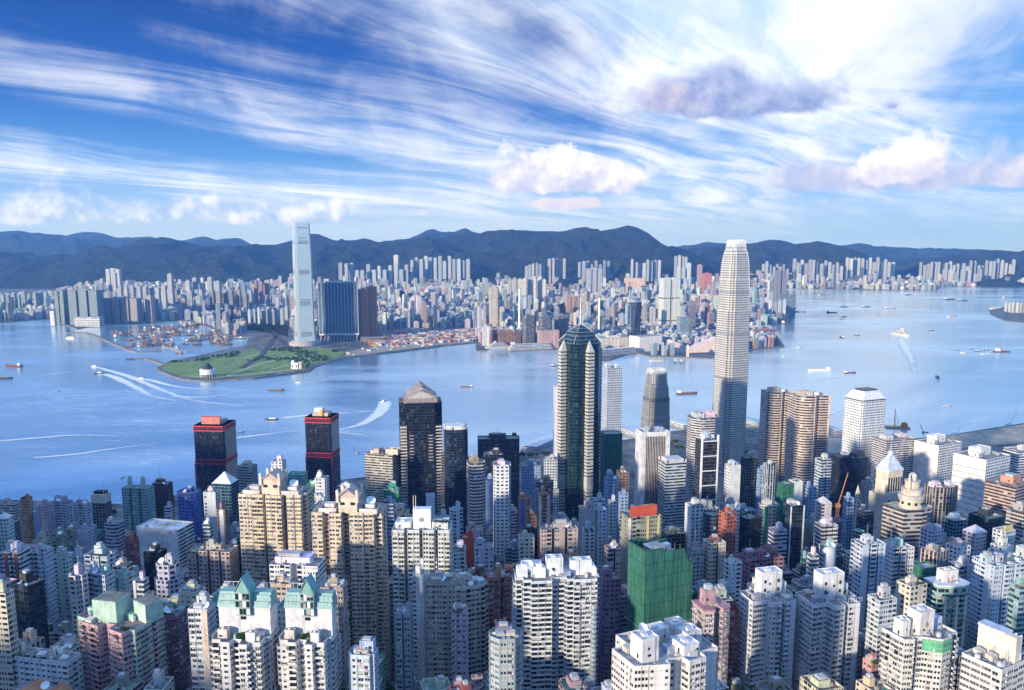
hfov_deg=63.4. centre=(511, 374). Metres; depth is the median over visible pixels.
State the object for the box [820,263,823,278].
estate tower
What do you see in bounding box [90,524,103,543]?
apartment block
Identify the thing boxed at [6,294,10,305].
estate tower
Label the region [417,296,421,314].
city block
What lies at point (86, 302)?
residential slab
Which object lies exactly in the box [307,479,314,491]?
residential tower
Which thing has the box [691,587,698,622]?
office block
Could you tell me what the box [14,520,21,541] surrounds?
office block
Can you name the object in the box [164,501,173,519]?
apartment block
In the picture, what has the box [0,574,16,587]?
apartment block
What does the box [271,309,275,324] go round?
estate tower
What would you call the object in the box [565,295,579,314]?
apartment block
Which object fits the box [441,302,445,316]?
city block
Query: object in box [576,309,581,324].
city block
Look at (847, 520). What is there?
residential tower
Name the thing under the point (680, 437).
island ground
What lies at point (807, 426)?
office tower
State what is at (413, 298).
city block
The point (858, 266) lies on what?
estate tower
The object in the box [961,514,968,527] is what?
office block
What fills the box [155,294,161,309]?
city block
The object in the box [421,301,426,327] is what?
city block
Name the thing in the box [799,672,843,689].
apartment block
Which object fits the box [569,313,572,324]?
city block
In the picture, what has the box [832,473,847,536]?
tower crane
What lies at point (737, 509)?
residential tower
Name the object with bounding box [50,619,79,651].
apartment block
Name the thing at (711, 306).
city block
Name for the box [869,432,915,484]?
office block
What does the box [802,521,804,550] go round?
apartment block
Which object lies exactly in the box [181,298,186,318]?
city block
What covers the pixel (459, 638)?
residential tower
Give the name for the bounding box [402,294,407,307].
city block
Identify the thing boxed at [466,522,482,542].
apartment block
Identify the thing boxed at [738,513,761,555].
office block
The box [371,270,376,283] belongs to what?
estate tower
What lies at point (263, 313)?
estate tower
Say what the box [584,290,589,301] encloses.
city block
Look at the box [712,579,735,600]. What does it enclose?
apartment block
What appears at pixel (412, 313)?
city block
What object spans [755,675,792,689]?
apartment block
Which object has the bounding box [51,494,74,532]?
apartment block
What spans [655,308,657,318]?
city block
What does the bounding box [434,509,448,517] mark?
apartment block
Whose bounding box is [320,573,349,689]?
residential tower
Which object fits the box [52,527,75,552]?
apartment block
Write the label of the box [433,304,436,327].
city block
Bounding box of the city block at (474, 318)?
[472,310,476,327]
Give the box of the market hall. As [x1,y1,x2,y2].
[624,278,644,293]
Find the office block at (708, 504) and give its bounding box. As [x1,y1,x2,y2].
[699,499,718,511]
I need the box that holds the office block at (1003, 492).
[983,472,1023,514]
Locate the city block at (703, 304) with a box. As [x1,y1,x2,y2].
[701,302,707,319]
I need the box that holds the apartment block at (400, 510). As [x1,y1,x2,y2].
[395,503,408,518]
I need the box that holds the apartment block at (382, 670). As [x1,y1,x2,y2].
[379,653,385,689]
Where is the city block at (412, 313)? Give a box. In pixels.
[410,308,414,327]
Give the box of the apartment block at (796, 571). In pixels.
[792,551,802,577]
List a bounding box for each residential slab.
[54,290,69,323]
[67,289,104,324]
[103,297,142,322]
[105,268,122,290]
[317,281,359,340]
[586,268,601,296]
[691,294,717,309]
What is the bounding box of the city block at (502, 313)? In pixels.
[500,306,504,325]
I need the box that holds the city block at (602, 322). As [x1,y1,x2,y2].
[600,318,604,328]
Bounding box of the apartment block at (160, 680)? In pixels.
[143,669,174,689]
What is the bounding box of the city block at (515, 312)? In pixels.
[514,305,517,321]
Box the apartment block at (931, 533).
[918,523,943,558]
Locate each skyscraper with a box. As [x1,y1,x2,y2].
[289,223,321,346]
[630,298,641,334]
[658,278,680,327]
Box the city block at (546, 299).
[544,296,547,310]
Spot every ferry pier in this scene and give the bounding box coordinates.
[521,437,552,450]
[621,425,635,438]
[670,419,686,429]
[746,417,759,427]
[829,425,842,435]
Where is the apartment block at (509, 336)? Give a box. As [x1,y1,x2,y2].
[506,329,512,344]
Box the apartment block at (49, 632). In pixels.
[47,619,50,645]
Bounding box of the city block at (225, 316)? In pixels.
[222,311,228,323]
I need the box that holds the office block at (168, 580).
[154,552,182,599]
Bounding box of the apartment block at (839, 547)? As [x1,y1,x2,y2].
[837,539,841,553]
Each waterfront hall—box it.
[74,316,104,326]
[598,335,628,348]
[629,334,661,351]
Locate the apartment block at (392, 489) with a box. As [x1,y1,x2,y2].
[383,481,400,503]
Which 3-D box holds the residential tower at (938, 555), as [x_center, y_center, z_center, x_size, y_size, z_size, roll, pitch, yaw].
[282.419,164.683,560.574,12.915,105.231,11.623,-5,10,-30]
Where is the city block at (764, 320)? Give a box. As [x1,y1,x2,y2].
[761,315,767,327]
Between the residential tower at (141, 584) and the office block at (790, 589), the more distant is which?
the office block at (790, 589)
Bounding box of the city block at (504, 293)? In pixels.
[502,289,506,299]
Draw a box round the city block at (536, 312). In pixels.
[534,310,537,323]
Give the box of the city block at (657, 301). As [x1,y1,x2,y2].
[656,296,658,307]
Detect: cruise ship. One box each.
[485,341,508,348]
[891,328,909,336]
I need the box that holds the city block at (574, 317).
[573,311,576,325]
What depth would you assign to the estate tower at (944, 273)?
8042.94 m
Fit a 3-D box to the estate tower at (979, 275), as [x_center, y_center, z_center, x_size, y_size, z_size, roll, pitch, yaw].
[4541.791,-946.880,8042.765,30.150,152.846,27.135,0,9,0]
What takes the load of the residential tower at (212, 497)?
on the island ground at (680, 437)
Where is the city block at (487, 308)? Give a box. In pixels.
[486,303,488,315]
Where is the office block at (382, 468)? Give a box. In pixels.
[365,447,400,502]
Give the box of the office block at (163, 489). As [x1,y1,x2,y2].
[152,468,174,519]
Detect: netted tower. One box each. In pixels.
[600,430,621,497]
[625,538,692,631]
[776,480,793,522]
[913,561,938,581]
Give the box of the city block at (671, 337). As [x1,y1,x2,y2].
[668,335,674,340]
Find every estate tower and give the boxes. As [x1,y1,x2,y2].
[1,295,5,305]
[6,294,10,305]
[11,292,16,305]
[16,294,21,308]
[22,291,27,307]
[27,294,32,305]
[33,292,36,304]
[38,291,43,304]
[118,285,122,296]
[124,286,128,296]
[130,286,135,297]
[136,286,142,298]
[142,286,148,298]
[149,287,153,295]
[155,287,160,293]
[161,284,167,307]
[185,280,191,298]
[188,290,193,310]
[192,277,197,293]
[199,290,203,301]
[200,277,205,299]
[207,276,213,291]
[210,291,215,310]
[214,280,221,291]
[216,291,222,307]
[222,292,227,308]
[229,292,234,317]
[236,289,241,307]
[243,292,247,316]
[247,290,253,307]
[248,309,251,323]
[252,309,255,323]
[253,281,258,305]
[257,307,260,324]
[259,282,263,304]
[261,310,265,322]
[264,282,269,303]
[266,306,270,323]
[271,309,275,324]
[275,306,279,322]
[280,308,284,324]
[284,306,288,324]
[338,262,342,279]
[344,263,348,280]
[350,263,353,280]
[355,270,359,278]
[360,270,364,280]
[366,264,370,279]
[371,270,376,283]
[377,266,380,278]
[383,269,386,280]
[388,265,392,283]
[394,263,398,284]
[399,269,403,283]
[404,264,408,281]
[410,260,413,279]
[414,257,418,282]
[419,259,423,277]
[424,256,428,278]
[428,257,432,278]
[434,257,436,279]
[438,256,442,282]
[443,261,446,278]
[447,256,451,278]
[452,259,455,281]
[457,259,460,281]
[462,260,465,278]
[466,259,470,279]
[508,278,510,293]
[513,277,516,299]
[518,278,521,299]
[522,278,526,295]
[525,266,527,277]
[527,279,531,296]
[528,264,531,278]
[532,263,534,282]
[533,278,536,298]
[535,263,537,278]
[538,264,541,276]
[538,276,541,297]
[542,265,544,279]
[542,279,545,298]
[548,259,550,283]
[551,258,554,282]
[555,258,558,276]
[559,259,561,278]
[563,258,565,278]
[578,262,580,277]
[582,261,585,280]
[594,260,597,267]
[603,260,605,277]
[607,261,609,279]
[631,259,633,277]
[634,262,637,277]
[638,263,641,277]
[642,263,645,280]
[646,259,649,280]
[650,261,652,280]
[654,260,656,278]
[657,260,660,280]
[674,256,677,276]
[676,266,680,277]
[678,255,680,266]
[681,256,684,274]
[681,267,685,284]
[684,257,687,276]
[686,263,690,286]
[755,302,758,314]
[759,300,763,308]
[765,261,768,279]
[768,300,772,313]
[773,302,777,314]
[777,300,781,311]
[782,299,785,320]
[792,258,796,279]
[796,262,799,278]
[800,259,803,279]
[804,263,807,274]
[808,259,811,280]
[811,260,814,279]
[815,262,819,278]
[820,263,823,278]
[823,260,827,279]
[827,262,831,277]
[832,265,834,280]
[835,262,838,280]
[839,266,843,279]
[845,257,848,277]
[848,258,852,278]
[853,257,856,278]
[856,258,860,275]
[859,267,863,278]
[861,258,864,274]
[864,260,867,268]
[864,269,868,280]
[868,257,871,278]
[872,262,875,278]
[875,257,879,280]
[879,261,882,276]
[883,259,887,276]
[886,262,890,279]
[891,262,894,275]
[919,262,922,275]
[922,265,925,279]
[925,264,929,279]
[929,262,932,277]
[933,262,936,279]
[936,261,940,279]
[942,269,947,281]
[948,269,953,281]
[954,272,958,279]
[960,269,965,280]
[965,270,971,283]
[969,260,972,276]
[972,274,977,281]
[973,261,976,273]
[977,269,982,281]
[984,260,988,279]
[987,261,992,279]
[991,261,995,278]
[995,258,999,278]
[999,260,1003,277]
[1004,263,1007,274]
[1004,302,1007,311]
[1008,302,1011,311]
[1011,259,1015,273]
[1011,301,1014,312]
[1015,302,1019,312]
[1019,302,1022,312]
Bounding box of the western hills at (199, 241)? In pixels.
[67,232,250,245]
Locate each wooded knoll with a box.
[394,290,410,296]
[550,302,593,313]
[553,277,577,289]
[966,279,1023,286]
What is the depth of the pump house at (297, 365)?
2599.99 m
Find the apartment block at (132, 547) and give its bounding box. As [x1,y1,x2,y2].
[125,531,140,570]
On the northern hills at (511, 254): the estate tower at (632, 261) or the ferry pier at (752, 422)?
the estate tower at (632, 261)
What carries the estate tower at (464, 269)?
on the northern hills at (511, 254)
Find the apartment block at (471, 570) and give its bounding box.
[468,567,474,574]
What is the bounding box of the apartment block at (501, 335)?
[498,329,504,341]
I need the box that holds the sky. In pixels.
[0,0,1023,251]
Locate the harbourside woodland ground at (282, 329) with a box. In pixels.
[230,319,288,335]
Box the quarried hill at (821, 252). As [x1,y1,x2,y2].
[776,241,909,278]
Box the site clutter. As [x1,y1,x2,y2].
[346,342,442,354]
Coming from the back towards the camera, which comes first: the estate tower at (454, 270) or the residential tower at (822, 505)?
the estate tower at (454, 270)
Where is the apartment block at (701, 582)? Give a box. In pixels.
[692,579,707,594]
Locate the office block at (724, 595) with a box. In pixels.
[714,584,732,604]
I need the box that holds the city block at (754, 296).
[752,289,757,303]
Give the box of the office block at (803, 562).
[800,550,806,576]
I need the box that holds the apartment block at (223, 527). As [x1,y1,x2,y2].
[216,490,229,545]
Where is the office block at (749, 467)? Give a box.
[739,451,757,508]
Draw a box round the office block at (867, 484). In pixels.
[860,476,874,507]
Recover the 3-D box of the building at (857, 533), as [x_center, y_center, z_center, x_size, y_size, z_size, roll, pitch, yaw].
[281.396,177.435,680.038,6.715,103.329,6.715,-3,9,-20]
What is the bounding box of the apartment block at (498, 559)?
[494,552,502,569]
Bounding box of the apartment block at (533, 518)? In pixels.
[530,510,536,527]
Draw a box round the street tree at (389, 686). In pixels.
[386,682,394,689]
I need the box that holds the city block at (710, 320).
[707,312,714,329]
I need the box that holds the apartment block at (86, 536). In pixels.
[78,523,95,552]
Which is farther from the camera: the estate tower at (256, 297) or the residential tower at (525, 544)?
the estate tower at (256, 297)
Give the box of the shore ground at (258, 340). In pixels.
[0,275,979,381]
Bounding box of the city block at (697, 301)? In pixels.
[695,297,699,311]
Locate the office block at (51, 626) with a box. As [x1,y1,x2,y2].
[49,620,52,639]
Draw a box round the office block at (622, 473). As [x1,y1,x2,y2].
[616,466,628,509]
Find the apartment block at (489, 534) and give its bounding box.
[486,526,492,541]
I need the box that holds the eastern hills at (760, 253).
[688,240,907,279]
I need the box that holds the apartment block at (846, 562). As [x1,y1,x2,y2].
[843,549,850,582]
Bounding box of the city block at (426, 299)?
[424,297,428,304]
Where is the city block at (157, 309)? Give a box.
[155,298,159,319]
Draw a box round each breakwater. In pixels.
[65,332,160,352]
[124,358,166,364]
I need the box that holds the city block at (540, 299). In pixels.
[539,297,542,311]
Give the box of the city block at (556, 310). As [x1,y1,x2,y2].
[554,306,559,315]
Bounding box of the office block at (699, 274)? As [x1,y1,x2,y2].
[696,264,701,292]
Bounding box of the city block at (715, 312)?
[713,309,716,321]
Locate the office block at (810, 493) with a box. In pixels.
[803,481,816,520]
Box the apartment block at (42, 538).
[33,532,49,545]
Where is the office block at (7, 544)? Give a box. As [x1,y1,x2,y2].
[0,540,28,574]
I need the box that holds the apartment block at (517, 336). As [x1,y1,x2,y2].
[514,329,520,343]
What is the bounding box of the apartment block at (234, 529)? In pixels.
[230,521,239,540]
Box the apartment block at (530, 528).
[521,524,537,559]
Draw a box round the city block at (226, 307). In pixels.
[224,304,228,312]
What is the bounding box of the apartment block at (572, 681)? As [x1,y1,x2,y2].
[558,672,586,689]
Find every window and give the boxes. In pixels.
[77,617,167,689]
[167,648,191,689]
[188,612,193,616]
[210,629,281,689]
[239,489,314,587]
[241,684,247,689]
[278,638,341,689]
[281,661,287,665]
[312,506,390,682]
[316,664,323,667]
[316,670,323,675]
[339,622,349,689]
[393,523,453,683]
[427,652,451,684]
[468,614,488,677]
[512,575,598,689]
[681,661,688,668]
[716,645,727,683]
[738,597,792,689]
[791,601,852,689]
[878,635,958,689]
[957,609,968,649]
[960,676,968,682]
[960,682,968,688]
[961,656,970,663]
[961,663,970,669]
[961,669,969,675]
[969,680,978,686]
[970,673,979,680]
[971,660,980,667]
[971,667,980,673]
[979,684,988,689]
[980,671,989,678]
[980,678,989,684]
[981,665,990,672]
[991,670,1000,677]
[991,683,998,689]
[992,677,999,683]
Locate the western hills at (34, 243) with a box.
[0,231,118,255]
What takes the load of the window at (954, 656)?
in the residential tower at (918, 646)
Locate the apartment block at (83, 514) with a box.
[73,496,92,528]
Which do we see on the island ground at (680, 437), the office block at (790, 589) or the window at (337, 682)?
the office block at (790, 589)
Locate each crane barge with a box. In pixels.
[885,409,909,428]
[993,342,1010,351]
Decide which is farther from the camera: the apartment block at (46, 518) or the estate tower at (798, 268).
the estate tower at (798, 268)
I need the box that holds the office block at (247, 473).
[236,459,257,492]
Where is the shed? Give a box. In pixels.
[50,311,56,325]
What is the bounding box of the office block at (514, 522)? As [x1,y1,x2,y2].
[511,504,517,540]
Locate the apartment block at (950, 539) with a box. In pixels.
[943,536,954,547]
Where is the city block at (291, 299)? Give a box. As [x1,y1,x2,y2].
[289,295,293,317]
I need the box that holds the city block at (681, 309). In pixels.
[679,305,684,315]
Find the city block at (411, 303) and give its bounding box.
[409,300,413,311]
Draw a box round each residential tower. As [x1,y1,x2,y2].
[0,512,15,551]
[0,579,19,689]
[2,540,31,579]
[20,494,34,544]
[30,543,59,630]
[33,507,39,538]
[54,549,72,622]
[68,555,89,641]
[70,546,84,570]
[77,589,167,689]
[84,541,118,571]
[87,560,116,605]
[104,516,125,557]
[112,272,117,291]
[112,552,132,573]
[115,566,135,604]
[121,475,155,535]
[133,570,149,598]
[144,295,155,322]
[163,600,191,689]
[167,273,175,307]
[178,578,205,608]
[187,539,239,594]
[188,591,216,689]
[203,485,220,541]
[209,571,281,689]
[238,467,314,587]
[269,549,325,588]
[271,455,286,485]
[271,571,298,601]
[277,573,341,689]
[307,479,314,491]
[311,483,390,682]
[315,470,329,500]
[316,288,318,336]
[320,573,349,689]
[337,481,351,492]
[348,636,379,689]
[358,288,368,339]
[366,285,377,336]
[384,496,395,563]
[392,495,453,684]
[393,255,399,269]
[395,602,414,689]
[412,564,428,680]
[420,556,448,570]
[426,493,434,519]
[426,571,455,684]
[449,501,462,543]
[451,597,468,680]
[453,539,465,571]
[455,571,488,677]
[462,530,473,568]
[485,562,514,668]
[488,617,522,689]
[489,286,498,327]
[493,458,510,568]
[512,554,598,689]
[518,492,529,533]
[518,530,533,562]
[537,485,549,526]
[538,519,577,559]
[553,385,557,456]
[582,521,594,561]
[592,492,604,506]
[595,502,606,574]
[598,565,620,685]
[602,362,621,431]
[604,540,620,576]
[607,483,616,539]
[611,616,717,689]
[617,489,627,544]
[684,497,703,557]
[688,530,703,585]
[691,581,730,683]
[703,533,725,584]
[723,554,741,607]
[726,591,739,684]
[734,503,739,557]
[737,566,797,689]
[738,538,782,589]
[768,522,787,563]
[772,269,787,308]
[791,567,861,689]
[806,532,818,578]
[813,496,831,534]
[814,453,831,499]
[814,512,837,550]
[818,537,835,567]
[840,492,853,549]
[848,525,885,628]
[861,652,878,678]
[863,582,896,657]
[878,603,958,689]
[883,529,914,593]
[895,574,926,616]
[920,543,948,566]
[923,566,970,649]
[946,537,970,560]
[948,555,970,646]
[959,619,1023,689]
[964,544,1023,650]
[990,530,1013,553]
[1006,573,1023,649]
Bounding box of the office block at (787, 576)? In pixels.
[782,562,793,585]
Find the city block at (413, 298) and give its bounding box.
[411,296,415,311]
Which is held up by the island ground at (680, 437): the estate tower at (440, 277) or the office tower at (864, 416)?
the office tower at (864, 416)
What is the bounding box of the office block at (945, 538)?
[942,527,947,541]
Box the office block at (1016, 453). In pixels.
[1003,444,1023,478]
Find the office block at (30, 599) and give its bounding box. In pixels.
[9,569,49,648]
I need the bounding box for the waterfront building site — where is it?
[346,340,472,355]
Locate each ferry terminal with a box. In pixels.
[507,342,552,351]
[602,346,637,356]
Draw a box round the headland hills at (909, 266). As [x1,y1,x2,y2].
[887,250,1023,281]
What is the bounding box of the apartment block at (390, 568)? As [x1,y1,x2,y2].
[389,561,392,576]
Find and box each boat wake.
[1,435,110,440]
[35,444,147,457]
[95,367,239,405]
[99,374,175,400]
[141,378,243,390]
[173,395,221,397]
[236,431,286,437]
[279,411,367,418]
[339,401,391,429]
[897,339,917,373]
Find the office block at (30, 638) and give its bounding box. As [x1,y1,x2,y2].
[21,627,44,647]
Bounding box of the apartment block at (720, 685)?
[716,678,728,689]
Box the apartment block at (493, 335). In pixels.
[490,329,496,343]
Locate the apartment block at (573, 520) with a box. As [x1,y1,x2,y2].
[570,509,577,526]
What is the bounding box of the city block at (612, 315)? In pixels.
[610,306,614,324]
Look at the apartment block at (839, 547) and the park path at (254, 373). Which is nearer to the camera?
the apartment block at (839, 547)
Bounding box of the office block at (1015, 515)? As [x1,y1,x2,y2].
[1005,501,1023,542]
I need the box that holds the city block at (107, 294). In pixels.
[105,291,109,297]
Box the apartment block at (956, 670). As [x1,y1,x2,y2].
[953,654,958,689]
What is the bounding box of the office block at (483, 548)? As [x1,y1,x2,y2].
[474,537,493,570]
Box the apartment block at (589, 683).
[584,678,595,689]
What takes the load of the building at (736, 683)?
on the island ground at (680, 437)
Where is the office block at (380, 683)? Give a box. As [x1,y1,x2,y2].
[347,675,382,689]
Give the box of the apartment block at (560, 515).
[550,512,568,524]
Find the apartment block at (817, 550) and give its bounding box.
[809,543,840,554]
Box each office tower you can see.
[91,487,111,546]
[177,485,202,543]
[193,416,237,518]
[212,471,239,526]
[304,407,340,500]
[399,380,441,514]
[441,452,444,508]
[444,423,467,533]
[467,454,485,541]
[484,447,502,477]
[522,314,535,342]
[538,315,551,329]
[554,314,568,344]
[557,302,601,522]
[578,498,595,563]
[604,469,618,541]
[634,426,669,505]
[641,367,669,430]
[657,455,686,528]
[677,315,689,333]
[684,410,719,521]
[688,303,695,328]
[693,431,718,505]
[702,510,718,546]
[712,239,749,467]
[718,504,736,558]
[723,459,740,501]
[755,465,762,514]
[758,386,793,493]
[758,487,780,547]
[762,460,775,499]
[782,498,804,571]
[784,389,830,503]
[789,479,802,502]
[829,450,867,517]
[841,387,885,475]
[852,485,860,529]
[868,444,903,539]
[880,472,931,559]
[912,433,961,492]
[951,444,1010,516]
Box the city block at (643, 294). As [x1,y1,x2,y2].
[641,291,645,302]
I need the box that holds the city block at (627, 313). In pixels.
[625,304,630,323]
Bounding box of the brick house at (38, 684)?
[13,678,76,689]
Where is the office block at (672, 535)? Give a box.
[661,526,684,549]
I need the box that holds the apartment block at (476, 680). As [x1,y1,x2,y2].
[451,674,483,689]
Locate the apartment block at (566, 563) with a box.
[563,548,577,565]
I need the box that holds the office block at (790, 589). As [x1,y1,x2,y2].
[786,583,795,598]
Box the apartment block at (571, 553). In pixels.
[563,549,580,561]
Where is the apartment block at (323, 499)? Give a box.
[315,496,326,507]
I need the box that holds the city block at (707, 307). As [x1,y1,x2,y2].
[704,304,709,325]
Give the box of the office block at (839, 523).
[832,514,841,542]
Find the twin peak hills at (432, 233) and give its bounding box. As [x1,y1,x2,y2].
[408,228,479,238]
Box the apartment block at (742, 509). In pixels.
[730,495,745,513]
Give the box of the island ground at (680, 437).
[0,423,1023,688]
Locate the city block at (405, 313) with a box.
[404,310,408,320]
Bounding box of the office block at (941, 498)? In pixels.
[924,480,957,524]
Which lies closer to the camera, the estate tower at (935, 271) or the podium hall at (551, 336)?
the podium hall at (551, 336)
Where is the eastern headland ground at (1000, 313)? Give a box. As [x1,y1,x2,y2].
[989,305,1023,322]
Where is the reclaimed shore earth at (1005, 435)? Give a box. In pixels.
[946,424,1023,447]
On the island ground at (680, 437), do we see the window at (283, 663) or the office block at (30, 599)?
the office block at (30, 599)
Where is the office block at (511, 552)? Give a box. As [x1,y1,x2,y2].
[505,539,517,563]
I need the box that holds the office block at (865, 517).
[856,504,873,535]
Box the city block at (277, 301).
[275,297,279,309]
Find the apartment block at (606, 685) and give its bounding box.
[591,679,610,689]
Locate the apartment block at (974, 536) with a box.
[962,524,986,555]
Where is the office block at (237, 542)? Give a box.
[232,538,241,575]
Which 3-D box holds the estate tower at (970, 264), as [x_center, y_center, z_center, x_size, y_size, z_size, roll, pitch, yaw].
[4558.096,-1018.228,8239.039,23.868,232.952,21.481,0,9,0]
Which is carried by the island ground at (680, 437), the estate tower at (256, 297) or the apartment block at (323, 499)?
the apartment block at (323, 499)
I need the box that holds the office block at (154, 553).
[143,542,166,590]
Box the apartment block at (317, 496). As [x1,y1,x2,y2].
[314,492,327,504]
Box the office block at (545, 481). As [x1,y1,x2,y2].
[536,474,552,515]
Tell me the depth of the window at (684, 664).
333.06 m
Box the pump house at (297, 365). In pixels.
[291,360,302,368]
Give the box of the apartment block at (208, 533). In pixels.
[203,517,213,544]
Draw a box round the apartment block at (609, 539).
[601,536,612,566]
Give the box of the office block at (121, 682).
[103,672,142,689]
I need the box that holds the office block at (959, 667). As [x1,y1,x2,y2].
[956,656,960,689]
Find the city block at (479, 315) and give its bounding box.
[477,306,481,326]
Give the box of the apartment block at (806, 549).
[802,547,808,556]
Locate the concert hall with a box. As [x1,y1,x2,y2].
[668,336,715,352]
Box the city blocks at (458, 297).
[0,270,1023,355]
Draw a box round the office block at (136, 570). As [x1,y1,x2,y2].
[133,565,139,577]
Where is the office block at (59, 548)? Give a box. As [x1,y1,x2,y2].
[56,546,66,552]
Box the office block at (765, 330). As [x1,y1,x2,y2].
[754,328,776,333]
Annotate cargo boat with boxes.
[5,363,22,366]
[268,388,283,390]
[676,390,696,394]
[808,365,830,370]
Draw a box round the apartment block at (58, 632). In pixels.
[50,620,72,645]
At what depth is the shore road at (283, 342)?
3368.53 m
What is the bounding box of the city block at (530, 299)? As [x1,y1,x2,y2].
[528,295,532,313]
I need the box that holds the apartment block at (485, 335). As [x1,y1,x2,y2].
[482,325,489,345]
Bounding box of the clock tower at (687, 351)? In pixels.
[686,345,688,356]
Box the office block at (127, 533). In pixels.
[125,529,129,537]
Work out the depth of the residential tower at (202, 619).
416.81 m
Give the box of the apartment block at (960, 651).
[956,646,964,655]
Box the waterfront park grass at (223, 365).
[161,348,344,378]
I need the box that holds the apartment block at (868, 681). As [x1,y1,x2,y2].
[855,672,893,689]
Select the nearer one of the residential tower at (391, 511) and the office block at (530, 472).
the residential tower at (391, 511)
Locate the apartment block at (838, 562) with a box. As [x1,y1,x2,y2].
[817,552,842,569]
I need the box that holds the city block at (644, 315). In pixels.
[642,303,646,322]
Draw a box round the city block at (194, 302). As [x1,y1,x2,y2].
[193,297,195,310]
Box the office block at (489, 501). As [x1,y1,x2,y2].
[486,473,492,528]
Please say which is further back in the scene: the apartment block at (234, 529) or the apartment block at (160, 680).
the apartment block at (234, 529)
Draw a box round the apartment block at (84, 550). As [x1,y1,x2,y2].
[80,547,86,553]
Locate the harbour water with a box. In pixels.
[0,287,1023,503]
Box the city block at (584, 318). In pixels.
[582,314,587,323]
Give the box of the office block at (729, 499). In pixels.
[720,496,734,509]
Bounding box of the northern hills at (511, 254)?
[0,225,758,288]
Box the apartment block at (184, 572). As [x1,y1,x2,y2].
[180,568,187,581]
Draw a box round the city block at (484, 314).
[483,305,485,325]
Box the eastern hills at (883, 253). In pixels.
[676,242,1019,261]
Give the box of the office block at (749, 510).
[741,503,754,513]
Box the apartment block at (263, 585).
[257,583,267,587]
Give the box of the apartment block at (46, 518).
[38,499,53,546]
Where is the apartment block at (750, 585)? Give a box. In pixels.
[746,577,754,589]
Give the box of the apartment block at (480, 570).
[472,553,486,579]
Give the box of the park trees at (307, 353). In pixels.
[171,317,338,366]
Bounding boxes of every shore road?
[239,336,276,367]
[271,331,291,347]
[323,344,368,347]
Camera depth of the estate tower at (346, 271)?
7222.03 m
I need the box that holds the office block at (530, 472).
[521,459,540,513]
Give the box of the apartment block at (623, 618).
[617,569,626,632]
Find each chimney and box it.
[518,288,520,327]
[598,297,600,328]
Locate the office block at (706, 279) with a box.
[701,273,711,293]
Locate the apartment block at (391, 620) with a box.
[388,575,394,676]
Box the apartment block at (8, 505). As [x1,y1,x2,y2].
[0,497,24,543]
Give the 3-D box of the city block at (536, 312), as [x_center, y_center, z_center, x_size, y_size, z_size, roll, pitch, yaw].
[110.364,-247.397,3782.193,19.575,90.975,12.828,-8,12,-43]
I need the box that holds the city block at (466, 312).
[464,307,469,318]
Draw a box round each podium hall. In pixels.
[360,336,383,341]
[537,329,558,348]
[777,294,795,318]
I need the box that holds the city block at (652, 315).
[649,307,655,325]
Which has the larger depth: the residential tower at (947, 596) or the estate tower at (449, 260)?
the estate tower at (449, 260)
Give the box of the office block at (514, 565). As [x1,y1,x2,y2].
[512,558,529,569]
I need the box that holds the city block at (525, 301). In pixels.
[523,296,527,308]
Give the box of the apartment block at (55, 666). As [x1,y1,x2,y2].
[14,639,84,689]
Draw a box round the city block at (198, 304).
[195,295,201,312]
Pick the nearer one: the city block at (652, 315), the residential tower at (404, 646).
the residential tower at (404, 646)
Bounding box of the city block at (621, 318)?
[619,313,624,323]
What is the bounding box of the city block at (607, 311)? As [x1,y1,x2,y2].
[605,299,609,319]
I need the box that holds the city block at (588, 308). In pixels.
[586,301,590,319]
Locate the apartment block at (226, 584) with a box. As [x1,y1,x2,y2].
[210,582,233,599]
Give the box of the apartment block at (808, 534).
[804,514,813,548]
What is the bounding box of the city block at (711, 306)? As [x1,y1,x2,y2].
[709,302,712,311]
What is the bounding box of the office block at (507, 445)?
[477,432,518,509]
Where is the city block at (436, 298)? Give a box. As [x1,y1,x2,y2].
[434,292,437,304]
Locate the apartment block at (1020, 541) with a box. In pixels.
[1014,538,1023,552]
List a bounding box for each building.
[136,518,194,570]
[199,363,215,377]
[287,471,307,485]
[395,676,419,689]
[483,671,488,684]
[483,676,488,688]
[619,504,661,583]
[727,677,752,689]
[852,528,864,538]
[968,506,1005,549]
[992,524,1015,551]
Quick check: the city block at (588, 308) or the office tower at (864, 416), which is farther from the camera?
the city block at (588, 308)
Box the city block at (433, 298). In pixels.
[431,293,434,307]
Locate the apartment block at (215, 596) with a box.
[210,589,220,628]
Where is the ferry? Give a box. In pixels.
[649,356,665,360]
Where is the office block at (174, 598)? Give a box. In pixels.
[168,594,178,605]
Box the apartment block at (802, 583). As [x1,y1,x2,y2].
[791,575,812,591]
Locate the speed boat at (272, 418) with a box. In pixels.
[265,417,278,419]
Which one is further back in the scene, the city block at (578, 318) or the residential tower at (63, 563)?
the city block at (578, 318)
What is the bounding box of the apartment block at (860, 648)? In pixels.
[855,631,864,686]
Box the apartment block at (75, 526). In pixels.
[69,511,78,544]
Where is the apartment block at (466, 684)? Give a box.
[449,679,475,689]
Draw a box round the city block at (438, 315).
[437,309,439,321]
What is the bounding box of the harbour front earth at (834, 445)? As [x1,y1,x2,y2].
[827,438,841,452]
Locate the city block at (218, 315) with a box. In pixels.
[215,302,221,328]
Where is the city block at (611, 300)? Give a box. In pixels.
[607,297,612,306]
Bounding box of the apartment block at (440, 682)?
[420,674,450,689]
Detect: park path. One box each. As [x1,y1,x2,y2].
[190,368,304,376]
[225,351,303,376]
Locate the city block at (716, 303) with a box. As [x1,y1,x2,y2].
[714,297,717,309]
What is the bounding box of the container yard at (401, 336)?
[368,328,477,345]
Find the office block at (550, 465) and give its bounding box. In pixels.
[544,453,558,514]
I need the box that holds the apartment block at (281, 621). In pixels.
[277,598,285,634]
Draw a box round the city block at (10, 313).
[6,302,13,320]
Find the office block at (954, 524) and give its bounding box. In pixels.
[942,512,966,539]

